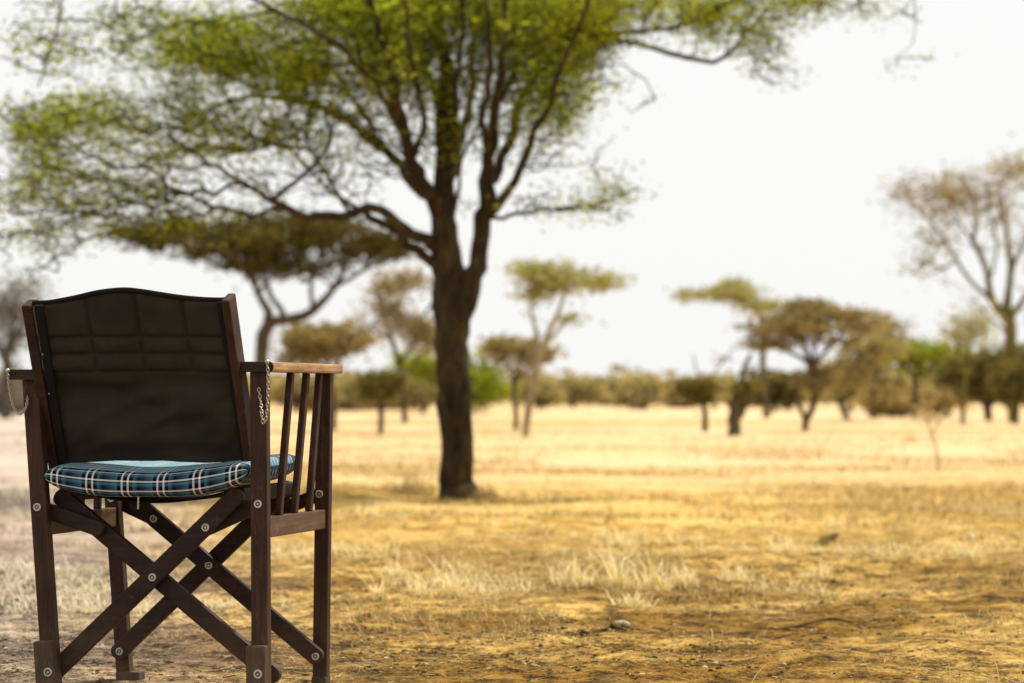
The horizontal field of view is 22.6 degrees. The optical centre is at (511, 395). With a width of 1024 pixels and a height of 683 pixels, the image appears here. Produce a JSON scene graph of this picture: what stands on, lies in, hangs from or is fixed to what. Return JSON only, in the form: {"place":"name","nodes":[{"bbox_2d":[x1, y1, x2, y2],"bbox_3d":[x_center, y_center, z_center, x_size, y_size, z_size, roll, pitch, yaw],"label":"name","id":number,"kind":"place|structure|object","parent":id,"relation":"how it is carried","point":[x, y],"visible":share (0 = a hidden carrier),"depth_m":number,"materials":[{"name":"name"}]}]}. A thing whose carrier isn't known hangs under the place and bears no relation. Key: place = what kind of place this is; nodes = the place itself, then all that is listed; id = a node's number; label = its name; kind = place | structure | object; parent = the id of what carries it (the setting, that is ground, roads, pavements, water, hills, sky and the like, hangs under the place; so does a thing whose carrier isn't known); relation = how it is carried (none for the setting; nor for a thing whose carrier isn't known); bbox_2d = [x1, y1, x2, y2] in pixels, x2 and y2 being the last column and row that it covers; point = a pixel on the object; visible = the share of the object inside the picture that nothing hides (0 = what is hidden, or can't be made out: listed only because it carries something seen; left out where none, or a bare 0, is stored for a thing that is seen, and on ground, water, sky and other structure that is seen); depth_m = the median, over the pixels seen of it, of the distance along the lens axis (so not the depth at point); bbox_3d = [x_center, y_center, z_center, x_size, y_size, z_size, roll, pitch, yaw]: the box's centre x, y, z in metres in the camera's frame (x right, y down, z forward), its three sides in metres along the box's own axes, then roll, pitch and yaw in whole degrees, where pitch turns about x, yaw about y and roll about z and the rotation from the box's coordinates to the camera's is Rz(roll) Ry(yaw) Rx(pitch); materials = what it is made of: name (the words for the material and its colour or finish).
{"place":"outdoors","nodes":[
{"label":"outdoors","id":0,"kind":"place"},
{"bbox_2d":[0,401,1023,682],"bbox_3d":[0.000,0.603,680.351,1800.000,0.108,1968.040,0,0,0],"label":"ground","id":1,"kind":"structure","parent":0,"point":[904,637],"depth_m":9.18,"materials":[{"name":"plant"}]},
{"bbox_2d":[0,369,23,413],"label":"bush","id":2,"kind":"object","parent":1,"relation":"on","point":[17,406],"visible":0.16,"depth_m":80.67,"materials":[{"name":"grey plant"}]},
{"bbox_2d":[0,254,59,418],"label":"grey tree","id":3,"kind":"object","parent":1,"relation":"on","point":[14,333],"visible":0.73,"depth_m":65.52,"materials":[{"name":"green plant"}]},
{"bbox_2d":[5,287,342,682],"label":"folding chair","id":4,"kind":"object","parent":1,"relation":"on","point":[137,402],"visible":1,"depth_m":5.03,"materials":[{"name":"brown wood"}]},
{"bbox_2d":[87,198,425,361],"bbox_3d":[-4.091,-1.338,42.483,4.740,3.961,4.427,0,0,38],"label":"umbrella acacia","id":5,"kind":"object","parent":1,"relation":"on","point":[262,250],"visible":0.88,"depth_m":42.22,"materials":[{"name":"green plant"}]},
{"bbox_2d":[270,373,348,411],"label":"bush","id":6,"kind":"object","parent":1,"relation":"on","point":[279,390],"visible":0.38,"depth_m":89.60,"materials":[{"name":"green plant"}]},
{"bbox_2d":[269,314,387,429],"bbox_3d":[-3.215,-0.369,44.280,2.067,2.069,1.838,0,0,-17],"label":"umbrella acacia","id":7,"kind":"object","parent":1,"relation":"on","point":[311,343],"visible":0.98,"depth_m":43.94,"materials":[{"name":"brown plant"}]},
{"bbox_2d":[299,556,407,600],"bbox_3d":[-0.453,0.514,7.279,0.454,0.152,0.236,0,0,-22],"label":"grass tuft","id":8,"kind":"object","parent":1,"relation":"on","point":[379,593],"visible":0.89,"depth_m":7.29,"materials":[{"name":"plant"}]},
{"bbox_2d":[334,365,376,410],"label":"bush","id":9,"kind":"object","parent":1,"relation":"on","point":[348,403],"visible":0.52,"depth_m":96.81,"materials":[{"name":"green plant"}]},
{"bbox_2d":[343,366,417,433],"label":"acacia","id":10,"kind":"object","parent":1,"relation":"on","point":[380,388],"visible":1,"depth_m":41.04,"materials":[{"name":"green plant"}]},
{"bbox_2d":[331,264,435,422],"bbox_3d":[-2.508,-1.145,56.479,3.143,3.564,1.919,0,0,0],"label":"thin acacia","id":11,"kind":"object","parent":1,"relation":"on","point":[388,287],"visible":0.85,"depth_m":56.38,"materials":[{"name":"brown plant"}]},
{"bbox_2d":[369,557,415,577],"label":"grass tuft","id":12,"kind":"object","parent":1,"relation":"on","point":[383,570],"visible":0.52,"depth_m":8.67,"materials":[{"name":"plant"}]},
{"bbox_2d":[362,387,431,409],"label":"bush","id":13,"kind":"object","parent":1,"relation":"on","point":[386,407],"visible":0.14,"depth_m":105.09,"materials":[{"name":"green plant"}]},
{"bbox_2d":[372,464,438,496],"bbox_3d":[-0.624,0.501,15.478,0.498,0.254,0.741,0,0,22],"label":"grass tuft","id":14,"kind":"object","parent":1,"relation":"on","point":[404,488],"visible":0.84,"depth_m":15.44,"materials":[{"name":"plant"}]},
{"bbox_2d":[387,373,437,413],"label":"green shrub","id":15,"kind":"object","parent":1,"relation":"on","point":[422,394],"visible":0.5,"depth_m":80.74,"materials":[{"name":"green plant"}]},
{"bbox_2d":[408,571,438,597],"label":"grass tuft","id":16,"kind":"object","parent":1,"relation":"on","point":[423,588],"visible":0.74,"depth_m":7.47,"materials":[{"name":"plant"}]},
{"bbox_2d":[422,558,485,598],"bbox_3d":[-0.171,0.533,7.516,0.238,0.140,0.256,0,0,0],"label":"grass tuft","id":17,"kind":"object","parent":1,"relation":"on","point":[448,589],"visible":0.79,"depth_m":7.51,"materials":[{"name":"plant"}]},
{"bbox_2d":[382,346,525,415],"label":"green acacia","id":18,"kind":"object","parent":1,"relation":"on","point":[487,388],"visible":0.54,"depth_m":71.14,"materials":[{"name":"green plant"}]},
{"bbox_2d":[0,0,957,499],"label":"acacia tree","id":19,"kind":"object","parent":1,"relation":"on","point":[406,42],"visible":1,"depth_m":14.65,"materials":[{"name":"green plant"}]},
{"bbox_2d":[464,479,500,499],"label":"grass tuft","id":20,"kind":"object","parent":1,"relation":"on","point":[480,494],"visible":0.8,"depth_m":14.86,"materials":[{"name":"plant"}]},
{"bbox_2d":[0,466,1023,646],"bbox_3d":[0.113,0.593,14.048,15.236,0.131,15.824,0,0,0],"label":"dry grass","id":21,"kind":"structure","parent":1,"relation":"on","point":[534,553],"depth_m":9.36,"materials":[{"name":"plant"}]},
{"bbox_2d":[0,361,1023,403],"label":"distant scrub","id":22,"kind":"object","parent":1,"relation":"on","point":[669,375],"visible":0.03,"depth_m":177.49,"materials":[{"name":"green plant"}]},
{"bbox_2d":[0,542,1023,682],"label":"loose straw","id":23,"kind":"object","parent":1,"relation":"on","point":[1006,665],"visible":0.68,"depth_m":6.46,"materials":[{"name":"beige plant"}]},
{"bbox_2d":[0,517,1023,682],"bbox_3d":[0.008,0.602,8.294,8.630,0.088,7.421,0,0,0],"label":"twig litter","id":24,"kind":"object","parent":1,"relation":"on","point":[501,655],"visible":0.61,"depth_m":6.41,"materials":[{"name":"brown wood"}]},
{"bbox_2d":[471,331,570,429],"bbox_3d":[0.186,-0.245,44.239,1.638,1.804,1.390,0,0,18],"label":"umbrella acacia","id":25,"kind":"object","parent":1,"relation":"on","point":[505,348],"visible":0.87,"depth_m":44.05,"materials":[{"name":"green plant"}]},
{"bbox_2d":[510,372,570,409],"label":"bush","id":26,"kind":"object","parent":1,"relation":"on","point":[548,393],"visible":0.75,"depth_m":105.24,"materials":[{"name":"green plant"}]},
{"bbox_2d":[524,509,566,535],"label":"grass tuft","id":27,"kind":"object","parent":1,"relation":"on","point":[538,532],"visible":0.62,"depth_m":10.78,"materials":[{"name":"plant"}]},
{"bbox_2d":[495,253,636,436],"bbox_3d":[0.790,-0.702,37.374,2.082,2.755,1.779,0,0,0],"label":"pale tree","id":28,"kind":"object","parent":1,"relation":"on","point":[549,279],"visible":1,"depth_m":37.30,"materials":[{"name":"green plant"}]},
{"bbox_2d":[545,555,603,586],"bbox_3d":[0.233,0.567,8.295,0.314,0.105,0.264,0,0,0],"label":"grass tuft","id":29,"kind":"object","parent":1,"relation":"on","point":[573,579],"visible":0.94,"depth_m":8.28,"materials":[{"name":"plant"}]},
{"bbox_2d":[547,369,610,407],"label":"bush","id":30,"kind":"object","parent":1,"relation":"on","point":[588,392],"visible":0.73,"depth_m":121.02,"materials":[{"name":"green plant"}]},
{"bbox_2d":[576,621,626,634],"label":"twig","id":31,"kind":"object","parent":1,"relation":"on","point":[612,624],"visible":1,"depth_m":6.42,"materials":[{"name":"brown wood"}]},
{"bbox_2d":[581,374,630,405],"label":"bush","id":32,"kind":"object","parent":1,"relation":"on","point":[613,384],"visible":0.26,"depth_m":142.34,"materials":[{"name":"green plant"}]},
{"bbox_2d":[560,540,663,592],"bbox_3d":[0.323,0.536,8.021,0.349,0.184,0.524,0,0,0],"label":"grass tuft","id":33,"kind":"object","parent":1,"relation":"on","point":[616,582],"visible":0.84,"depth_m":8.08,"materials":[{"name":"plant"}]},
{"bbox_2d":[596,525,642,548],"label":"grass tuft","id":34,"kind":"object","parent":1,"relation":"on","point":[622,542],"visible":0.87,"depth_m":10.32,"materials":[{"name":"plant"}]},
{"bbox_2d":[615,620,630,627],"bbox_3d":[0.283,0.588,6.558,0.041,0.024,0.037,0,0,0],"label":"stone","id":35,"kind":"object","parent":1,"relation":"on","point":[623,624],"visible":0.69,"depth_m":6.54,"materials":[{"name":"beige stone"}]},
{"bbox_2d":[605,588,660,608],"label":"grass tuft","id":36,"kind":"object","parent":1,"relation":"on","point":[636,601],"visible":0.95,"depth_m":7.46,"materials":[{"name":"plant"}]},
{"bbox_2d":[595,550,675,591],"bbox_3d":[0.432,0.565,8.224,0.244,0.133,0.341,0,0,-33],"label":"grass tuft","id":37,"kind":"object","parent":1,"relation":"on","point":[653,582],"visible":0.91,"depth_m":8.16,"materials":[{"name":"plant"}]},
{"bbox_2d":[604,375,672,409],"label":"bush","id":38,"kind":"object","parent":1,"relation":"on","point":[642,395],"visible":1,"depth_m":105.32,"materials":[{"name":"green plant"}]},
{"bbox_2d":[657,377,696,407],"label":"bush","id":39,"kind":"object","parent":1,"relation":"on","point":[673,401],"visible":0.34,"depth_m":120.98,"materials":[{"name":"green plant"}]},
{"bbox_2d":[648,561,745,589],"bbox_3d":[0.592,0.578,8.259,0.329,0.102,0.209,0,0,29],"label":"grass tuft","id":40,"kind":"object","parent":1,"relation":"on","point":[678,581],"visible":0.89,"depth_m":8.27,"materials":[{"name":"plant"}]},
{"bbox_2d":[661,347,734,431],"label":"acacia","id":41,"kind":"object","parent":1,"relation":"on","point":[701,391],"visible":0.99,"depth_m":41.79,"materials":[{"name":"green plant"}]},
{"bbox_2d":[663,274,786,417],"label":"umbrella acacia","id":42,"kind":"object","parent":1,"relation":"on","point":[736,290],"visible":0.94,"depth_m":65.54,"materials":[{"name":"green plant"}]},
{"bbox_2d":[722,436,746,451],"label":"grass tuft","id":43,"kind":"object","parent":1,"relation":"on","point":[734,449],"visible":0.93,"depth_m":27.88,"materials":[{"name":"plant"}]},
{"bbox_2d":[716,559,757,581],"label":"grass tuft","id":44,"kind":"object","parent":1,"relation":"on","point":[735,577],"visible":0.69,"depth_m":8.67,"materials":[{"name":"plant"}]},
{"bbox_2d":[718,354,772,435],"bbox_3d":[3.361,0.017,37.312,0.802,1.250,0.709,0,0,21],"label":"tree stump","id":45,"kind":"object","parent":1,"relation":"on","point":[737,405],"visible":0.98,"depth_m":37.29,"materials":[{"name":"brown plant"}]},
{"bbox_2d":[743,368,807,411],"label":"bush","id":46,"kind":"object","parent":1,"relation":"on","point":[781,392],"visible":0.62,"depth_m":89.68,"materials":[{"name":"green plant"}]},
{"bbox_2d":[758,530,810,552],"bbox_3d":[1.029,0.562,9.881,0.290,0.107,0.249,0,0,-37],"label":"grass tuft","id":47,"kind":"object","parent":1,"relation":"on","point":[791,545],"visible":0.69,"depth_m":9.90,"materials":[{"name":"plant"}]},
{"bbox_2d":[724,295,894,430],"bbox_3d":[5.048,-0.524,43.421,2.903,2.368,2.149,0,0,0],"label":"umbrella acacia","id":48,"kind":"object","parent":1,"relation":"on","point":[797,320],"visible":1,"depth_m":43.22,"materials":[{"name":"brown plant"}]},
{"bbox_2d":[774,617,853,629],"bbox_3d":[0.773,0.603,6.758,0.298,0.015,0.076,0,0,-39],"label":"stick","id":49,"kind":"object","parent":1,"relation":"on","point":[815,621],"visible":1,"depth_m":6.81,"materials":[{"name":"brown wood"}]},
{"bbox_2d":[797,559,837,578],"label":"grass tuft","id":50,"kind":"object","parent":1,"relation":"on","point":[820,574],"visible":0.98,"depth_m":8.66,"materials":[{"name":"plant"}]},
{"bbox_2d":[814,532,839,545],"bbox_3d":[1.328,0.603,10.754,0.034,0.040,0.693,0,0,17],"label":"dark stone","id":51,"kind":"object","parent":1,"relation":"on","point":[830,537],"visible":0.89,"depth_m":10.68,"materials":[{"name":"brown stone"}]},
{"bbox_2d":[818,513,863,529],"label":"grass tuft","id":52,"kind":"object","parent":1,"relation":"on","point":[827,525],"visible":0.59,"depth_m":11.84,"materials":[{"name":"plant"}]},
{"bbox_2d":[822,361,875,410],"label":"bush","id":53,"kind":"object","parent":1,"relation":"on","point":[850,407],"visible":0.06,"depth_m":97.05,"materials":[{"name":"green plant"}]},
{"bbox_2d":[818,329,921,419],"bbox_3d":[8.583,-0.477,62.378,2.860,2.291,1.905,0,0,0],"label":"leaning tree","id":54,"kind":"object","parent":1,"relation":"on","point":[856,364],"visible":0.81,"depth_m":62.15,"materials":[{"name":"brown plant"}]},
{"bbox_2d":[848,312,921,417],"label":"thin acacia","id":55,"kind":"object","parent":1,"relation":"on","point":[895,324],"visible":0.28,"depth_m":69.31,"materials":[{"name":"green plant"}]},
{"bbox_2d":[853,362,918,397],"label":"bush","id":56,"kind":"object","parent":1,"relation":"on","point":[896,379],"visible":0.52,"depth_m":89.53,"materials":[{"name":"green plant"}]},
{"bbox_2d":[845,382,954,417],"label":"bush","id":57,"kind":"object","parent":1,"relation":"on","point":[892,402],"visible":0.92,"depth_m":69.09,"materials":[{"name":"brown plant"}]},
{"bbox_2d":[900,431,918,442],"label":"grass tuft","id":58,"kind":"object","parent":1,"relation":"on","point":[905,440],"visible":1,"depth_m":32.32,"materials":[{"name":"plant"}]},
{"bbox_2d":[902,363,933,410],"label":"bush","id":59,"kind":"object","parent":1,"relation":"on","point":[923,377],"visible":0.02,"depth_m":96.66,"materials":[{"name":"green plant"}]},
{"bbox_2d":[878,333,972,417],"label":"green acacia","id":60,"kind":"object","parent":1,"relation":"on","point":[921,360],"visible":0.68,"depth_m":65.44,"materials":[{"name":"green plant"}]},
{"bbox_2d":[906,386,949,471],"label":"sapling","id":61,"kind":"object","parent":1,"relation":"on","point":[936,414],"visible":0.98,"depth_m":20.75,"materials":[{"name":"brown plant"}]},
{"bbox_2d":[904,369,974,413],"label":"bush","id":62,"kind":"object","parent":1,"relation":"on","point":[921,379],"visible":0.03,"depth_m":80.76,"materials":[{"name":"green plant"}]},
{"bbox_2d":[908,379,971,417],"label":"bush","id":63,"kind":"object","parent":1,"relation":"on","point":[940,408],"visible":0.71,"depth_m":69.12,"materials":[{"name":"green plant"}]},
{"bbox_2d":[867,133,1023,422],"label":"tall sparse tree","id":64,"kind":"object","parent":1,"relation":"on","point":[1009,318],"visible":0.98,"depth_m":56.64,"materials":[{"name":"brown plant"}]},
{"bbox_2d":[928,286,1005,424],"bbox_3d":[9.209,-0.793,51.587,1.582,2.896,1.528,0,0,0],"label":"tree","id":65,"kind":"object","parent":1,"relation":"on","point":[971,333],"visible":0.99,"depth_m":51.63,"materials":[{"name":"green plant"}]},
{"bbox_2d":[947,540,988,558],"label":"grass tuft","id":66,"kind":"object","parent":1,"relation":"on","point":[972,554],"visible":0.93,"depth_m":9.32,"materials":[{"name":"plant"}]},
{"bbox_2d":[921,338,1023,420],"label":"dark bushy tree","id":67,"kind":"object","parent":1,"relation":"on","point":[949,371],"visible":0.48,"depth_m":61.99,"materials":[{"name":"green plant"}]},
{"bbox_2d":[988,645,999,682],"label":"dry stalk","id":68,"kind":"object","parent":1,"relation":"on","point":[996,665],"visible":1,"depth_m":5.23,"materials":[{"name":"plant"}]},
{"bbox_2d":[982,354,1023,424],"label":"tree","id":69,"kind":"object","parent":1,"relation":"on","point":[1008,386],"visible":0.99,"depth_m":52.60,"materials":[{"name":"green plant"}]},
{"bbox_2d":[0,482,1023,614],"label":"broken grass","id":70,"kind":"structure","parent":0,"point":[86,603],"depth_m":9.01,"materials":[{"name":"plant"}]},
{"bbox_2d":[0,531,1023,682],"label":"gravel","id":71,"kind":"structure","parent":0,"point":[488,642],"depth_m":6.31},
{"bbox_2d":[0,0,1023,382],"label":"sky","id":72,"kind":"structure","parent":0,"point":[768,189],"materials":[{"name":"white"}]}
]}

